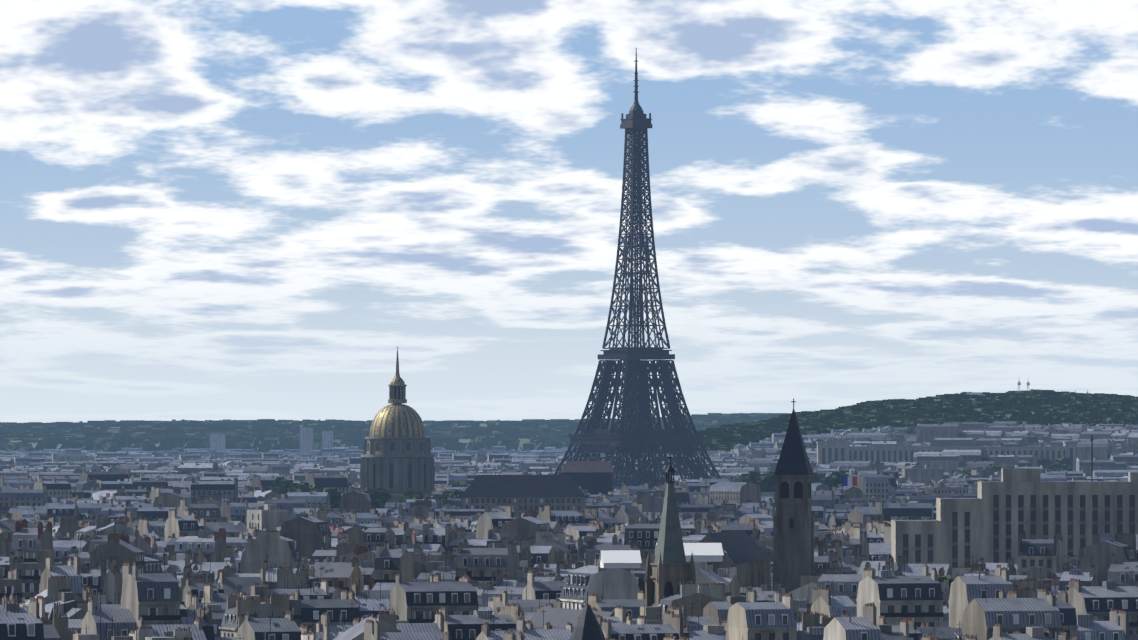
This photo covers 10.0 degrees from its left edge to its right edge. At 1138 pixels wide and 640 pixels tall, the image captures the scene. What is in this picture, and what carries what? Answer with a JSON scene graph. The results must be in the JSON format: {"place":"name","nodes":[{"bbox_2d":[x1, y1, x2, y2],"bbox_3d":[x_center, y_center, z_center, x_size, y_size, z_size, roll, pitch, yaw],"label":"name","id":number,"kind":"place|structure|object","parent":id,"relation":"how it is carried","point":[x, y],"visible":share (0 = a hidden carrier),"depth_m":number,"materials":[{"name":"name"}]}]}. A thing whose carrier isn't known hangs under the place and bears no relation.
{"place":"outdoors","nodes":[
{"label":"outdoors","id":0,"kind":"place"},
{"bbox_2d":[341,387,451,502],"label":"invalides church","id":1,"kind":"structure","parent":0,"point":[396,468],"depth_m":3427.27,"materials":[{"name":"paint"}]},
{"bbox_2d":[369,346,425,436],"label":"dome","id":2,"kind":"structure","parent":1,"relation":"on","point":[396,417],"depth_m":3433.93,"materials":[{"name":"gold metal"}]},
{"bbox_2d":[460,475,586,516],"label":"roofed building","id":3,"kind":"structure","parent":0,"point":[524,493],"depth_m":2797.63,"materials":[{"name":"paint"}]},
{"bbox_2d":[0,389,1137,454],"bbox_3d":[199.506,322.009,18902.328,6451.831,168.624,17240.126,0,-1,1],"label":"forest hills","id":4,"kind":"structure","parent":0,"point":[724,432],"depth_m":22190.31,"materials":[{"name":"green plant"}]},
{"bbox_2d":[0,0,1137,422],"label":"sky","id":5,"kind":"structure","parent":0,"point":[210,209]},
{"bbox_2d":[561,461,613,494],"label":"large hall","id":6,"kind":"structure","parent":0,"point":[594,477],"depth_m":3796.09,"materials":[{"name":"paint"}]},
{"bbox_2d":[570,591,605,639],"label":"spire","id":7,"kind":"structure","parent":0,"point":[587,626],"depth_m":994.84,"materials":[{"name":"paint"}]},
{"bbox_3d":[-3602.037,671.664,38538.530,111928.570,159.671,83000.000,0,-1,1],"label":"ground","id":8,"kind":"structure","parent":0,"visible":0},
{"bbox_2d":[210,427,332,454],"bbox_3d":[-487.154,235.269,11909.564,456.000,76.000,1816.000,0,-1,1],"label":"tower blocks","id":9,"kind":"structure","parent":8,"relation":"on","point":[217,441],"depth_m":11050.82,"materials":[{"name":"paint"}]},
{"bbox_2d":[72,426,1024,592],"bbox_3d":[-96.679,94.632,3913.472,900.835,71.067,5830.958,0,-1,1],"label":"city trees","id":10,"kind":"object","parent":8,"relation":"on","point":[379,497],"visible":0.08,"depth_m":3569.56,"materials":[{"name":"green plant"}]},
{"bbox_2d":[0,467,1126,523],"bbox_3d":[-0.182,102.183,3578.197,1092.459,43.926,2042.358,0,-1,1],"label":"buildings","id":11,"kind":"structure","parent":8,"relation":"on","point":[118,492],"depth_m":3245.86,"materials":[{"name":"paint"}]},
{"bbox_2d":[0,519,1137,639],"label":"buildings","id":12,"kind":"structure","parent":8,"relation":"on","point":[117,587],"depth_m":1212.29,"materials":[{"name":"paint"}]},
{"bbox_2d":[0,497,1137,590],"bbox_3d":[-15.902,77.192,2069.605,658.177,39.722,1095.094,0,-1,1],"label":"buildings","id":13,"kind":"structure","parent":8,"relation":"on","point":[854,540],"depth_m":1908.51,"materials":[{"name":"paint"}]},
{"bbox_2d":[0,421,1137,485],"bbox_3d":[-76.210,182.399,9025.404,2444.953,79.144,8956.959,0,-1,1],"label":"distant buildings","id":14,"kind":"structure","parent":8,"relation":"on","point":[1113,459],"depth_m":5961.22,"materials":[{"name":"paint"}]},
{"bbox_2d":[530,454,695,626],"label":"church","id":15,"kind":"structure","parent":8,"relation":"on","point":[668,570],"depth_m":1195.18,"materials":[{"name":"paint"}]},
{"bbox_2d":[599,543,723,567],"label":"roof","id":16,"kind":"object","parent":15,"relation":"on","point":[706,552],"visible":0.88,"depth_m":1229.09,"materials":[{"name":"paint"}]},
{"bbox_2d":[553,48,721,487],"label":"eiffel tower","id":17,"kind":"structure","parent":8,"relation":"on","point":[635,367],"depth_m":4531.65,"materials":[{"name":"metal"}]},
{"bbox_2d":[686,398,813,592],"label":"st germain des pres","id":18,"kind":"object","parent":8,"relation":"on","point":[793,539],"visible":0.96,"depth_m":1542.11,"materials":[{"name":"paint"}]},
{"bbox_2d":[842,476,856,501],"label":"french flag","id":19,"kind":"object","parent":8,"relation":"on","point":[849,480],"visible":0.94,"depth_m":2994.70,"materials":[{"name":"fabric"}]},
{"bbox_2d":[816,441,1097,470],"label":"long building","id":20,"kind":"structure","parent":8,"relation":"on","point":[827,451],"depth_m":5391.87,"materials":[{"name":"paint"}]},
{"bbox_2d":[891,435,1137,568],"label":"large building","id":21,"kind":"structure","parent":8,"relation":"on","point":[992,521],"depth_m":1745.07,"materials":[{"name":"paint"}]},
{"bbox_2d":[967,381,1088,395],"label":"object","id":22,"kind":"object","parent":8,"relation":"on","point":[980,393],"visible":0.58,"depth_m":11637.32,"materials":[{"name":"paint"}]},
{"bbox_2d":[1037,451,1137,472],"bbox_3d":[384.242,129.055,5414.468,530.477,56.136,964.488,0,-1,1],"label":"tree clump","id":23,"kind":"object","parent":8,"relation":"on","point":[1062,463],"visible":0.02,"depth_m":5212.54,"materials":[{"name":"green plant"}]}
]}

